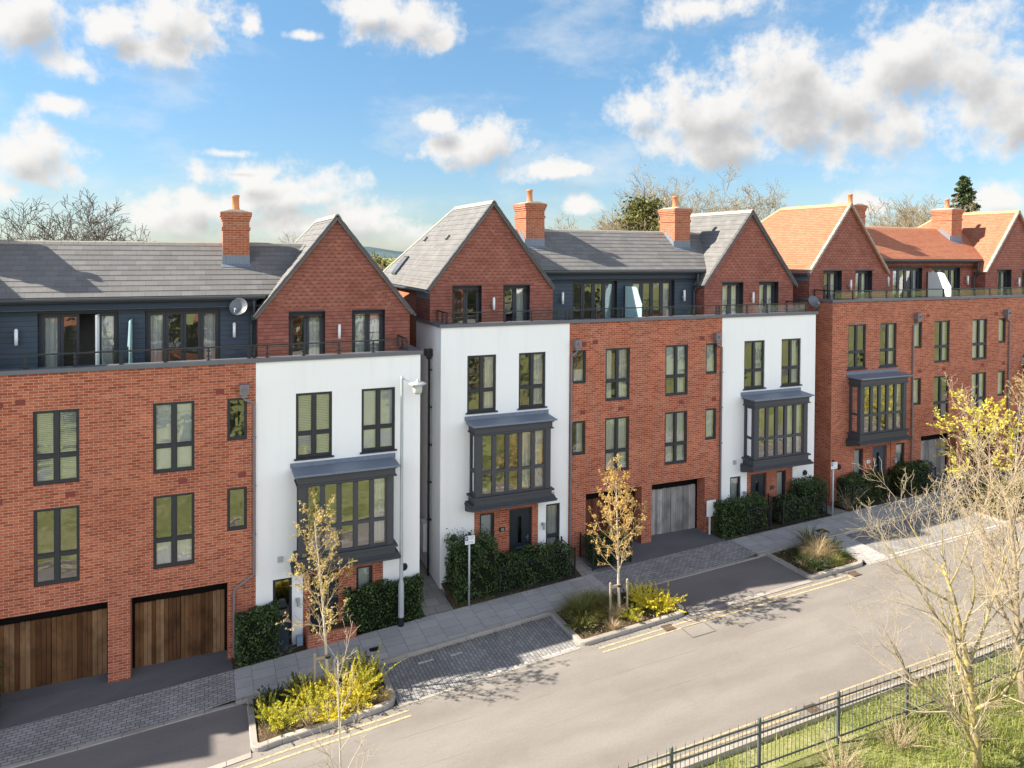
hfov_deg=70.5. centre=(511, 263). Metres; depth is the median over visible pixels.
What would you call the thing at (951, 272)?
french door
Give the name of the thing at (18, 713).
driveway
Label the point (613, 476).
street tree
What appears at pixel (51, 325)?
french door
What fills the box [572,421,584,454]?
window
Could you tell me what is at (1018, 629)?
bare tree
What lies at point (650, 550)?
driveway
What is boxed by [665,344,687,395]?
window
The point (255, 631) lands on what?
hedge
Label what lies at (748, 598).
channel
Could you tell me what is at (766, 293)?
french door
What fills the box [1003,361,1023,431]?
tree
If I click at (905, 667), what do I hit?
road marking
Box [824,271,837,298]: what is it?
french door
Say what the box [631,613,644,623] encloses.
grass tuft
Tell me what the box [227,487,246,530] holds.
window
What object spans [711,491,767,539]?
hedge
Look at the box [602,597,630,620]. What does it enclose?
grass tuft
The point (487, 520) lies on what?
window
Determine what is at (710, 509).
notice board
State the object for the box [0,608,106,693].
garage door
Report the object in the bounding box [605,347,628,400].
window
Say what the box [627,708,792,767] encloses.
road marking
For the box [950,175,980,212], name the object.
spruce tree
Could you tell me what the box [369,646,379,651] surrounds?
access cover
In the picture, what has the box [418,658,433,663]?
road marking
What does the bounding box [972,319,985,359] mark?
window
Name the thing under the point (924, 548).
channel
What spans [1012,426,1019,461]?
window
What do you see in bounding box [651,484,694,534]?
garage door
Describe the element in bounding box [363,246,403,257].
hills
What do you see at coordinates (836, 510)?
garden path
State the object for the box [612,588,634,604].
shrub
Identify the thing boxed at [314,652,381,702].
shrub
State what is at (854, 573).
drain grate
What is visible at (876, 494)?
hedge
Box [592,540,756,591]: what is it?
pavement
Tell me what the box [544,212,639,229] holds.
bare tree
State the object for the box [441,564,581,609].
garden bed
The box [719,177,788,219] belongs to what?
bare tree
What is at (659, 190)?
bare tree
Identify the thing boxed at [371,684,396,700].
grass tuft
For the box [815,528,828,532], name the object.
access cover
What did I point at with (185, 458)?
window
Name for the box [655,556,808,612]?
crossover
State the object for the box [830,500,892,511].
garden bed
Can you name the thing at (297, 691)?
shrub
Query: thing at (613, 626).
grass tuft
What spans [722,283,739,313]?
french door
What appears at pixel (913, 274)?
french door
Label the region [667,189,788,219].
bare tree
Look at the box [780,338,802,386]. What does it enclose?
window
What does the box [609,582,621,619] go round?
tree stake
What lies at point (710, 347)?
window
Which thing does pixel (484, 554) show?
hedge
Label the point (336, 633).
brick wall
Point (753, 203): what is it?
bare tree
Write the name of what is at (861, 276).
french door
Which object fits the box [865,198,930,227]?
bare tree
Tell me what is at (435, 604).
garden path
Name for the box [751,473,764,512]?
front door
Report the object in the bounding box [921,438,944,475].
garage door
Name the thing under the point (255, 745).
kerb
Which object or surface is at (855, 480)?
hedge
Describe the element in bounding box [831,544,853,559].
grass tuft
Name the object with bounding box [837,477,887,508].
garden railing
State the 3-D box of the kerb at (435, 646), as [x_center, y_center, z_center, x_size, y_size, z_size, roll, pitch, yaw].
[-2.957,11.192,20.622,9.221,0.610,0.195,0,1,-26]
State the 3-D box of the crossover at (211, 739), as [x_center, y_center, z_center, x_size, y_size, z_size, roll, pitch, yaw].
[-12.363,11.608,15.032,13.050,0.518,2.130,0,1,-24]
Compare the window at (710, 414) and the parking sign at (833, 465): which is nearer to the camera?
the window at (710, 414)
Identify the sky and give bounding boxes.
[0,0,1023,251]
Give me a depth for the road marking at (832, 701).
19.33 m
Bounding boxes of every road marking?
[235,709,409,767]
[253,714,411,767]
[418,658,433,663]
[599,575,846,648]
[602,578,853,652]
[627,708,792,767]
[649,713,799,767]
[820,628,1013,698]
[826,631,1021,703]
[890,525,998,555]
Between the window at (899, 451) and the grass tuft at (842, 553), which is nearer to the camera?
the grass tuft at (842, 553)
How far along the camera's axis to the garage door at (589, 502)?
27.15 m
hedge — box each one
[234,599,280,668]
[342,573,423,633]
[442,524,501,605]
[493,539,573,595]
[582,528,630,566]
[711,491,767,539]
[771,493,804,524]
[787,473,827,520]
[837,471,872,507]
[859,467,891,504]
[887,466,916,496]
[897,459,933,492]
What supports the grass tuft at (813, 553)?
on the planting bed at (810, 571)
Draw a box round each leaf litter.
[258,675,380,735]
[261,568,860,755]
[362,576,581,633]
[387,618,547,664]
[560,590,677,634]
[653,640,997,765]
[774,548,855,570]
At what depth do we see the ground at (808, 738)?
16.53 m
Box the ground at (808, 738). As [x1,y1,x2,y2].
[86,258,1023,767]
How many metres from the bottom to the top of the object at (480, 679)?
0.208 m
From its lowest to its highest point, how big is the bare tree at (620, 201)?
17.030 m
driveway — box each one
[0,649,227,704]
[0,659,232,729]
[582,532,724,571]
[585,528,702,553]
[928,468,994,480]
[930,469,1018,490]
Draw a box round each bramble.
[814,727,873,767]
[865,699,940,749]
[919,668,1018,708]
[936,696,1013,746]
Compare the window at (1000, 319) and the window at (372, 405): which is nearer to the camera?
the window at (372, 405)
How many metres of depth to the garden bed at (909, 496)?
31.77 m
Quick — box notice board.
[706,499,715,534]
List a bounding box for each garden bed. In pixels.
[232,625,394,669]
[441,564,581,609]
[710,514,831,540]
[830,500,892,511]
[890,490,933,497]
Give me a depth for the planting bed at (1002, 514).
29.39 m
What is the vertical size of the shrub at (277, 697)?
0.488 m
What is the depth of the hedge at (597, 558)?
25.79 m
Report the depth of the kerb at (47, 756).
17.46 m
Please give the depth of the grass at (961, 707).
16.67 m
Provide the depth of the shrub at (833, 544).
26.41 m
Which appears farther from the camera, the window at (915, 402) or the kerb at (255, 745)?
the window at (915, 402)
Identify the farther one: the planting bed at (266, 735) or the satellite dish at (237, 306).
the satellite dish at (237, 306)
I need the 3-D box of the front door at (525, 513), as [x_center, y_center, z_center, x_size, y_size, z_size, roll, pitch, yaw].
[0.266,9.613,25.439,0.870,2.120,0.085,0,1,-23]
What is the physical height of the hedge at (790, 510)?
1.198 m
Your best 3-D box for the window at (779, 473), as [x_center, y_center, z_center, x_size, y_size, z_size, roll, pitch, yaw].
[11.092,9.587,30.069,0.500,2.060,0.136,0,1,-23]
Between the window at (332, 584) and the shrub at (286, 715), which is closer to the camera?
the shrub at (286, 715)
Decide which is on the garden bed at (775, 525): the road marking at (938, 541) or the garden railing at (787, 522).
the garden railing at (787, 522)
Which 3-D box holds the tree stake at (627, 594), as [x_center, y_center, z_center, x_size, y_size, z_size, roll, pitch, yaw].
[3.562,10.363,22.402,0.071,1.250,0.071,0,1,-23]
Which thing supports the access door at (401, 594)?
in the street lamp
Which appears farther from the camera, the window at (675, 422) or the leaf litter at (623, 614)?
the window at (675, 422)
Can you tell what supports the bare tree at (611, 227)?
on the ground at (808, 738)
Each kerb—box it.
[0,702,235,767]
[235,610,549,704]
[247,662,394,752]
[549,582,650,615]
[551,583,683,646]
[653,556,759,584]
[668,636,1023,767]
[757,504,953,556]
[767,542,862,579]
[954,505,1023,524]
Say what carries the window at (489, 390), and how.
in the terraced houses at (671, 362)
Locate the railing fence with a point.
(760, 732)
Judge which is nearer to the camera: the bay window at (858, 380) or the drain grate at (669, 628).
the drain grate at (669, 628)
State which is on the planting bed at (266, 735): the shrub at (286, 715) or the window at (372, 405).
the shrub at (286, 715)
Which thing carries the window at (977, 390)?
in the terraced houses at (907, 318)
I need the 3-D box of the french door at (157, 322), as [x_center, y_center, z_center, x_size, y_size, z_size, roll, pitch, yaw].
[-9.997,2.421,22.030,2.050,2.060,0.195,0,1,-23]
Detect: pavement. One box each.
[0,670,235,766]
[234,574,608,698]
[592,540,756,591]
[731,491,961,553]
[938,471,1023,499]
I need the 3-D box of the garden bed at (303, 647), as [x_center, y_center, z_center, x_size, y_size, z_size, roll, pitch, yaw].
[-5.279,11.133,21.461,5.630,0.262,0.782,0,1,-23]
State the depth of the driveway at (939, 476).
34.43 m
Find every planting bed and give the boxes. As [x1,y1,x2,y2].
[253,667,388,742]
[556,586,678,638]
[772,543,857,573]
[960,504,1023,519]
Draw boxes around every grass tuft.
[290,704,319,727]
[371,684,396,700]
[553,585,612,624]
[572,582,616,613]
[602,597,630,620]
[604,615,621,630]
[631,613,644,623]
[788,541,814,558]
[796,530,840,558]
[800,542,833,560]
[817,550,847,566]
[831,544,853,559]
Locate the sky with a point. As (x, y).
(387, 117)
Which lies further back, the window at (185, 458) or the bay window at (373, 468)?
the bay window at (373, 468)
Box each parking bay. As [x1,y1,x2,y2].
[383,616,579,704]
[846,508,1004,556]
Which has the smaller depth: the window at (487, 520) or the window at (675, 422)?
the window at (487, 520)
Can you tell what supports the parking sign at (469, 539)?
on the pavement at (396, 639)
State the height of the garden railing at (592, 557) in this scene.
1.160 m
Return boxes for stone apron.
[824,534,887,563]
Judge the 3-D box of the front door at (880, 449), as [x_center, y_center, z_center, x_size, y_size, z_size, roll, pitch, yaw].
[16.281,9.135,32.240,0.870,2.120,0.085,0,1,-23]
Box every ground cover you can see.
[255,666,383,733]
[558,587,674,634]
[775,546,854,570]
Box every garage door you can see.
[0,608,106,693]
[135,589,223,667]
[585,493,632,546]
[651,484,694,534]
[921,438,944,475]
[962,433,985,469]
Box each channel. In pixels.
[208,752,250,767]
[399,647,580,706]
[689,580,812,615]
[868,525,1006,564]
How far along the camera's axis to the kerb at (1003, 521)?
28.91 m
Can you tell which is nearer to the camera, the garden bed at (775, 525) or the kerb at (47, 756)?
the kerb at (47, 756)
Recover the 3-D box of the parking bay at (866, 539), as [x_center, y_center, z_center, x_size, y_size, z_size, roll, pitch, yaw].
[16.063,10.388,28.193,6.380,0.246,2.149,0,1,-23]
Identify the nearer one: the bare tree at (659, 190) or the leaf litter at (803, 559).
the leaf litter at (803, 559)
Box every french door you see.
[39,312,117,367]
[146,309,219,361]
[289,312,323,355]
[352,310,382,352]
[452,286,479,322]
[503,285,527,320]
[572,281,614,318]
[632,280,671,315]
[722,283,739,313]
[759,282,774,312]
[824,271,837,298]
[855,271,868,298]
[893,268,918,297]
[932,268,956,295]
[997,270,1006,294]
[1022,270,1023,293]
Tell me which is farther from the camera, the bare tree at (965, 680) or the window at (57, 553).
the window at (57, 553)
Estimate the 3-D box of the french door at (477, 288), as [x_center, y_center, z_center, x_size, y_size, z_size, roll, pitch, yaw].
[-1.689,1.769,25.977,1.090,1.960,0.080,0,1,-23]
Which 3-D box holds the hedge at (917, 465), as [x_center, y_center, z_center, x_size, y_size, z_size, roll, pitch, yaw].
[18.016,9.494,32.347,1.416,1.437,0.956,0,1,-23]
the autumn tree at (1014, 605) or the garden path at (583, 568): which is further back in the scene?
the garden path at (583, 568)
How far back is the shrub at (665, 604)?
22.65 m
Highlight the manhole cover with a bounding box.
[682,621,715,637]
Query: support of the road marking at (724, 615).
on the road
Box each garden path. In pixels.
[419,557,443,596]
[422,593,452,616]
[568,556,597,575]
[823,506,848,514]
[885,494,903,500]
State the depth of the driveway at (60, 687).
19.67 m
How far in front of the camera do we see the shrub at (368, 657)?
19.73 m
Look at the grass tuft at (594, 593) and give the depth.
22.72 m
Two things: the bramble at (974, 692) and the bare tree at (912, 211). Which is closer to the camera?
the bramble at (974, 692)
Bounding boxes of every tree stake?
[313,653,330,692]
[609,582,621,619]
[626,578,627,612]
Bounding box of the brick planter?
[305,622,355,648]
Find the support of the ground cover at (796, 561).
on the planting bed at (810, 571)
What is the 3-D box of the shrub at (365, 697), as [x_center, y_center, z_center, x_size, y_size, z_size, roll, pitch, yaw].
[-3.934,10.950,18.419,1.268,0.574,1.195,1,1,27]
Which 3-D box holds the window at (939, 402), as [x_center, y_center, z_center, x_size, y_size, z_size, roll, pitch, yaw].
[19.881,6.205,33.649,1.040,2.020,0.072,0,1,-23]
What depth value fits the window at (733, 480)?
29.14 m
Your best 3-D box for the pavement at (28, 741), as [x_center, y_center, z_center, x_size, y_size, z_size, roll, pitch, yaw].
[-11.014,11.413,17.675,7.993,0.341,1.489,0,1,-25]
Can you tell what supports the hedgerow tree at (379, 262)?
on the ground at (808, 738)
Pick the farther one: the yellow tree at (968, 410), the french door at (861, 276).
the french door at (861, 276)
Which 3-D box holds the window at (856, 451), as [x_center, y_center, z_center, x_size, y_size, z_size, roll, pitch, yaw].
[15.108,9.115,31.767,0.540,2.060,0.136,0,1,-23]
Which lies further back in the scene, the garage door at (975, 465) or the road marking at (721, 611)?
the garage door at (975, 465)
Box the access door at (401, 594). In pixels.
[400,592,403,610]
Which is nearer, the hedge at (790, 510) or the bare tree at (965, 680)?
the bare tree at (965, 680)
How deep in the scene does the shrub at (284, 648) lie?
20.67 m
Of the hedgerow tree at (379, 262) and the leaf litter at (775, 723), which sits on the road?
the leaf litter at (775, 723)
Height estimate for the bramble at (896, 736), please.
0.852 m
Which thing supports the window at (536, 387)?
in the terraced houses at (671, 362)
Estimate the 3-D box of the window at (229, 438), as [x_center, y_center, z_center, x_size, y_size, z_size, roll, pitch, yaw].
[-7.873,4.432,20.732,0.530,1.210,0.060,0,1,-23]
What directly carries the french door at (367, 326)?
in the terraced houses at (178, 439)
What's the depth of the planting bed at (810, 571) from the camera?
25.61 m
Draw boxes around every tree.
[0,188,131,240]
[0,195,51,240]
[1,191,154,241]
[275,492,357,690]
[278,231,296,242]
[369,249,395,270]
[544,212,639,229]
[585,453,648,612]
[593,180,698,230]
[595,174,741,229]
[595,208,659,230]
[609,186,667,230]
[621,157,757,230]
[661,185,773,219]
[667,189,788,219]
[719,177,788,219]
[840,451,1023,767]
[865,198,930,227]
[870,193,979,227]
[926,388,1023,486]
[928,372,1023,706]
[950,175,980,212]
[968,547,1023,718]
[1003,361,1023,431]
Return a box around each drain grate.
[661,624,676,631]
[803,703,822,713]
[847,571,861,576]
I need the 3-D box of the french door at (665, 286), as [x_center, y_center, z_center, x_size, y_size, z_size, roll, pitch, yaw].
[5.675,1.705,29.767,2.050,2.060,0.195,0,1,-23]
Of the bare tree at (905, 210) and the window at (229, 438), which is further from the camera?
the bare tree at (905, 210)
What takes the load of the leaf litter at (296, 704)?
on the planting bed at (266, 735)
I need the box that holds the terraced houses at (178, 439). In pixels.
[0,195,422,693]
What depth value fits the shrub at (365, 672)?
18.99 m
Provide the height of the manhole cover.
0.037 m
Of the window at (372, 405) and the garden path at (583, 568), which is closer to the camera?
the window at (372, 405)
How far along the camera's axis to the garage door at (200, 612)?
20.63 m
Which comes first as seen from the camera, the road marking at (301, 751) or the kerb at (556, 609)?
the road marking at (301, 751)
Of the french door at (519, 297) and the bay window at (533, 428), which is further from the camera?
the french door at (519, 297)
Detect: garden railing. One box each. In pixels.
[499,536,575,596]
[580,525,631,570]
[746,502,771,534]
[767,490,827,526]
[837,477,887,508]
[888,467,935,497]
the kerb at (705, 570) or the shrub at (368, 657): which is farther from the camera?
the kerb at (705, 570)
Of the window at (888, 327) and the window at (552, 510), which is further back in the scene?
the window at (888, 327)
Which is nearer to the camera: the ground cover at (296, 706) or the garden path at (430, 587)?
the ground cover at (296, 706)
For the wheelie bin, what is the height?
1.079 m
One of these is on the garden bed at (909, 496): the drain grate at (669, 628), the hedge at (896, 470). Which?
the hedge at (896, 470)
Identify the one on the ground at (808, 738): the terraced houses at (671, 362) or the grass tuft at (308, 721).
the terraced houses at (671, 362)
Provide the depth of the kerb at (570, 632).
21.66 m
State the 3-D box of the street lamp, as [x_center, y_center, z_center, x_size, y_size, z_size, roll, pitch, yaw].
[-3.004,7.250,21.945,0.780,7.680,0.590,0,1,-23]
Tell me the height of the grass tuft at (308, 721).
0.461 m
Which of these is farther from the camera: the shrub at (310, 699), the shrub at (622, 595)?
the shrub at (622, 595)
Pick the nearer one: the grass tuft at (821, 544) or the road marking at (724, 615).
the road marking at (724, 615)
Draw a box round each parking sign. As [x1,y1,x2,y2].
[465,532,474,605]
[831,460,836,515]
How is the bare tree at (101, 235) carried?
on the ground at (808, 738)
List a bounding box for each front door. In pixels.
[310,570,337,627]
[509,507,530,554]
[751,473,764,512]
[872,445,884,474]
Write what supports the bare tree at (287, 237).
on the ground at (808, 738)
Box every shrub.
[243,682,289,711]
[253,690,289,722]
[264,695,308,732]
[272,635,296,655]
[278,671,313,699]
[279,669,330,710]
[285,675,350,718]
[309,692,354,722]
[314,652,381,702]
[329,679,386,712]
[332,642,405,692]
[339,646,381,678]
[564,607,599,629]
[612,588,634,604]
[619,603,643,620]
[624,579,683,612]
[641,581,686,615]
[795,553,835,570]
[811,532,842,551]
[834,481,868,508]
[963,474,1023,514]
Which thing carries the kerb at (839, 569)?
on the ground at (808, 738)
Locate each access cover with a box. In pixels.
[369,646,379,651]
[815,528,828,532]
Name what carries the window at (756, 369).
in the terraced houses at (671, 362)
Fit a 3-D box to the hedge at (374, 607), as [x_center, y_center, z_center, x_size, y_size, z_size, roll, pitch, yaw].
[-3.920,10.401,22.187,2.507,1.534,0.539,0,1,-23]
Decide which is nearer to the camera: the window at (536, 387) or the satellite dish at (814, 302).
the window at (536, 387)
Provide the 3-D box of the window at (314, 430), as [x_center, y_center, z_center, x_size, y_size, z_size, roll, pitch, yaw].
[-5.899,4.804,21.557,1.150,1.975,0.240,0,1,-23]
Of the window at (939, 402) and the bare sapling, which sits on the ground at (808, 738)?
the bare sapling
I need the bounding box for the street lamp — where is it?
[398,376,425,626]
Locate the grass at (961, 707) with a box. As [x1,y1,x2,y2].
[700,646,1023,767]
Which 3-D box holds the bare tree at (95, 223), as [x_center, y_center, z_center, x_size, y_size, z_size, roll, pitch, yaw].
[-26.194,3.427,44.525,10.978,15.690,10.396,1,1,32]
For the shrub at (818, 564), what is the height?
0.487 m
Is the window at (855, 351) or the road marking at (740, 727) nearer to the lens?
the road marking at (740, 727)
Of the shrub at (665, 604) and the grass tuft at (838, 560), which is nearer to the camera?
the shrub at (665, 604)
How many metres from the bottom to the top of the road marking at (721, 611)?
0.377 m
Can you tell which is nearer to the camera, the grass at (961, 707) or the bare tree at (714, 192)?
the grass at (961, 707)
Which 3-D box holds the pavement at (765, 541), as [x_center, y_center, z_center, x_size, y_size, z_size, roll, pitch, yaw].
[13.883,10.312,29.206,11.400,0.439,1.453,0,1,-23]
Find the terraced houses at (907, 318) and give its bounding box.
[761,194,1023,506]
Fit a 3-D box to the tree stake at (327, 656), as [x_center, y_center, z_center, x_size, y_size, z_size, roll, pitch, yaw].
[-4.937,10.704,18.816,0.441,1.250,0.143,0,1,-23]
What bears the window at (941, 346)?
in the terraced houses at (907, 318)
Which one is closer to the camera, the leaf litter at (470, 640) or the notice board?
the leaf litter at (470, 640)
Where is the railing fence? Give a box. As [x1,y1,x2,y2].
[618,627,1023,767]
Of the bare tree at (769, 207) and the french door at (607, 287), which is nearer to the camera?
the french door at (607, 287)
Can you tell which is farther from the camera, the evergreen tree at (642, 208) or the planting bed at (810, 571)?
the evergreen tree at (642, 208)
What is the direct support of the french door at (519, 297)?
in the terraced houses at (671, 362)
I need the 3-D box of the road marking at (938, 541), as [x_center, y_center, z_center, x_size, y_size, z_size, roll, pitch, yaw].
[16.424,10.397,27.320,6.200,0.239,0.073,0,1,-23]
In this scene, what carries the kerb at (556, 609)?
on the ground at (808, 738)
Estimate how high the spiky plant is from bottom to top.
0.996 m
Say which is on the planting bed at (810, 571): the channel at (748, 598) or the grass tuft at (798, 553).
the grass tuft at (798, 553)
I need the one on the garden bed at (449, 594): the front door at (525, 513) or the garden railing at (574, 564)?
the garden railing at (574, 564)
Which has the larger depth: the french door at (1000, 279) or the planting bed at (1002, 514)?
the french door at (1000, 279)
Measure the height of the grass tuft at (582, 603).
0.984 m
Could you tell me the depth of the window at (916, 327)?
33.06 m
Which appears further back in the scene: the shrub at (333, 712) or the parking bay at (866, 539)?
the parking bay at (866, 539)
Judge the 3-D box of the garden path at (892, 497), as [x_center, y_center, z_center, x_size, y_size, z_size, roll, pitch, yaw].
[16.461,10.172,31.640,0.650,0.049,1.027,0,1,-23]
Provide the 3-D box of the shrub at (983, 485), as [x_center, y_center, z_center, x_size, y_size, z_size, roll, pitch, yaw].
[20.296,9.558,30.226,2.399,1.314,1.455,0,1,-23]
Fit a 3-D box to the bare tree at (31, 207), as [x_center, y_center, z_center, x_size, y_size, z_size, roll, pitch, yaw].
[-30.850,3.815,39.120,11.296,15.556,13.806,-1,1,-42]
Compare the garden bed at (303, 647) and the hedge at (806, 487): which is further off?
the hedge at (806, 487)
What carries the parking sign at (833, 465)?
on the pavement at (765, 541)
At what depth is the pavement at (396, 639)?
21.58 m
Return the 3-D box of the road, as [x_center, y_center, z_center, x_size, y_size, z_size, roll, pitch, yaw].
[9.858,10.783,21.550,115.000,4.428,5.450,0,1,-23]
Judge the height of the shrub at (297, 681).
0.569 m
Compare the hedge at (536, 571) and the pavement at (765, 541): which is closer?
the hedge at (536, 571)
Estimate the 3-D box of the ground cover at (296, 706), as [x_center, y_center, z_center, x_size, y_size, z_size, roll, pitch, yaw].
[-4.914,11.180,18.606,3.162,0.296,1.612,0,1,-23]
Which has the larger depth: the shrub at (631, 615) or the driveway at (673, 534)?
the driveway at (673, 534)
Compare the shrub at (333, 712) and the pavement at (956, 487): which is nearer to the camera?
the shrub at (333, 712)
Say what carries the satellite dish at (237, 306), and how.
attached to the terraced houses at (178, 439)
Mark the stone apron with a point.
(857, 547)
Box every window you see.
[33,408,78,485]
[34,505,79,586]
[153,401,194,473]
[153,492,194,568]
[227,398,246,440]
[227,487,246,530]
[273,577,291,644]
[290,453,400,575]
[294,391,333,460]
[356,565,371,589]
[360,387,396,453]
[464,409,557,512]
[466,354,497,414]
[480,513,493,540]
[517,352,546,409]
[546,503,558,546]
[572,350,585,383]
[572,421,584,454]
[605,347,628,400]
[605,416,628,471]
[664,411,686,464]
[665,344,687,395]
[705,408,715,439]
[706,343,715,373]
[730,476,739,499]
[740,387,813,471]
[743,340,765,390]
[777,470,784,495]
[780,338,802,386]
[845,368,912,445]
[847,324,867,370]
[854,448,861,475]
[879,323,897,367]
[896,443,903,465]
[913,378,919,404]
[914,322,920,347]
[933,375,947,419]
[934,320,948,362]
[971,372,984,414]
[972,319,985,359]
[998,371,1003,395]
[999,318,1004,342]
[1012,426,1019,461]
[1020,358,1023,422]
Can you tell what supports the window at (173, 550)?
in the terraced houses at (178, 439)
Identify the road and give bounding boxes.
[223,522,1023,767]
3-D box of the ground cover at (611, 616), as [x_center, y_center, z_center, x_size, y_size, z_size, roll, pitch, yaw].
[3.289,10.815,22.620,3.482,0.300,1.649,0,1,-23]
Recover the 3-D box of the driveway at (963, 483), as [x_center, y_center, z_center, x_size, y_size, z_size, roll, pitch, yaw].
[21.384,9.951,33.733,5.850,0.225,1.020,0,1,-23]
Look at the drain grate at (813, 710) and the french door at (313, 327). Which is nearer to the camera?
the drain grate at (813, 710)
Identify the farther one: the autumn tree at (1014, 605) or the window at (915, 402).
the window at (915, 402)
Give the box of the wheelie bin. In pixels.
[269,609,290,651]
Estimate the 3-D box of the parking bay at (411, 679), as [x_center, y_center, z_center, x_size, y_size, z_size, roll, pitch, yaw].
[-0.847,11.119,20.531,5.521,0.208,1.915,0,1,-26]
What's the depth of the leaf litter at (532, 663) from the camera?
19.81 m
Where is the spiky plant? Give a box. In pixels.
[787,519,839,547]
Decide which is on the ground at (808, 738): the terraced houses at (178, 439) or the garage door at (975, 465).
the terraced houses at (178, 439)
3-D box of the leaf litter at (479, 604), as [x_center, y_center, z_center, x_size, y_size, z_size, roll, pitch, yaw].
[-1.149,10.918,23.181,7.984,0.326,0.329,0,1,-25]
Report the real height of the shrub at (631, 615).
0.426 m
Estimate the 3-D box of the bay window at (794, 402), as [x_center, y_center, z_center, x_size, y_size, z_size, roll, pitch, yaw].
[10.687,6.750,29.408,3.140,3.190,1.092,0,1,-23]
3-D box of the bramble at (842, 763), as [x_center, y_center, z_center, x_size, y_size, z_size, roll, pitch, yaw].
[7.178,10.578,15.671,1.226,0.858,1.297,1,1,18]
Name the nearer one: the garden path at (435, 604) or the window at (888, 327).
the garden path at (435, 604)
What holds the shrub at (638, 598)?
on the planting bed at (625, 623)
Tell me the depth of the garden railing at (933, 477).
31.86 m
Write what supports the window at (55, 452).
in the terraced houses at (178, 439)
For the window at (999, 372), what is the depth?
35.40 m
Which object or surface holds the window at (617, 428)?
in the terraced houses at (671, 362)
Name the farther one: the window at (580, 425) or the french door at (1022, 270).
the french door at (1022, 270)
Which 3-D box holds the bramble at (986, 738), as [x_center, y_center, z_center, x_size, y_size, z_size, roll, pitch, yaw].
[10.567,10.421,16.457,1.178,0.920,1.503,0,1,-23]
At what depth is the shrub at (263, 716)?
17.86 m
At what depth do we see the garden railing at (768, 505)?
28.24 m
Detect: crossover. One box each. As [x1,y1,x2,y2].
[15,703,250,767]
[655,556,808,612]
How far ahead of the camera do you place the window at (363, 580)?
22.35 m
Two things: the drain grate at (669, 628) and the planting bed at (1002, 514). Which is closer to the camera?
the drain grate at (669, 628)
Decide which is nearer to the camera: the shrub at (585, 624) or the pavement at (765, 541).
the shrub at (585, 624)
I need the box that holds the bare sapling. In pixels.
[295,608,380,767]
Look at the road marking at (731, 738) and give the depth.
16.81 m
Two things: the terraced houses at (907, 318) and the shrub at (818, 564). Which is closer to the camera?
the shrub at (818, 564)
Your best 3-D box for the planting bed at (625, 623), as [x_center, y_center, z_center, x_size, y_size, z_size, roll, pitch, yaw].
[3.318,10.851,22.620,3.660,0.192,2.010,0,1,-23]
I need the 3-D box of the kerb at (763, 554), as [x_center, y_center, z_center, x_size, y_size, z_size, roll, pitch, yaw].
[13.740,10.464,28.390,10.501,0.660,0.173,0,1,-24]
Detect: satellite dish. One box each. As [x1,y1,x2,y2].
[229,298,247,315]
[808,296,819,311]
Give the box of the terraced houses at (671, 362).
[383,189,817,595]
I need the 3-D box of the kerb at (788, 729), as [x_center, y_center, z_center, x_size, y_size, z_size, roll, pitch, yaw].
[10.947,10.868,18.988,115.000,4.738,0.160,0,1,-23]
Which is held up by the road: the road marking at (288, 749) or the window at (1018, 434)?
the road marking at (288, 749)
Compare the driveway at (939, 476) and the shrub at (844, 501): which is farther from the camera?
the driveway at (939, 476)

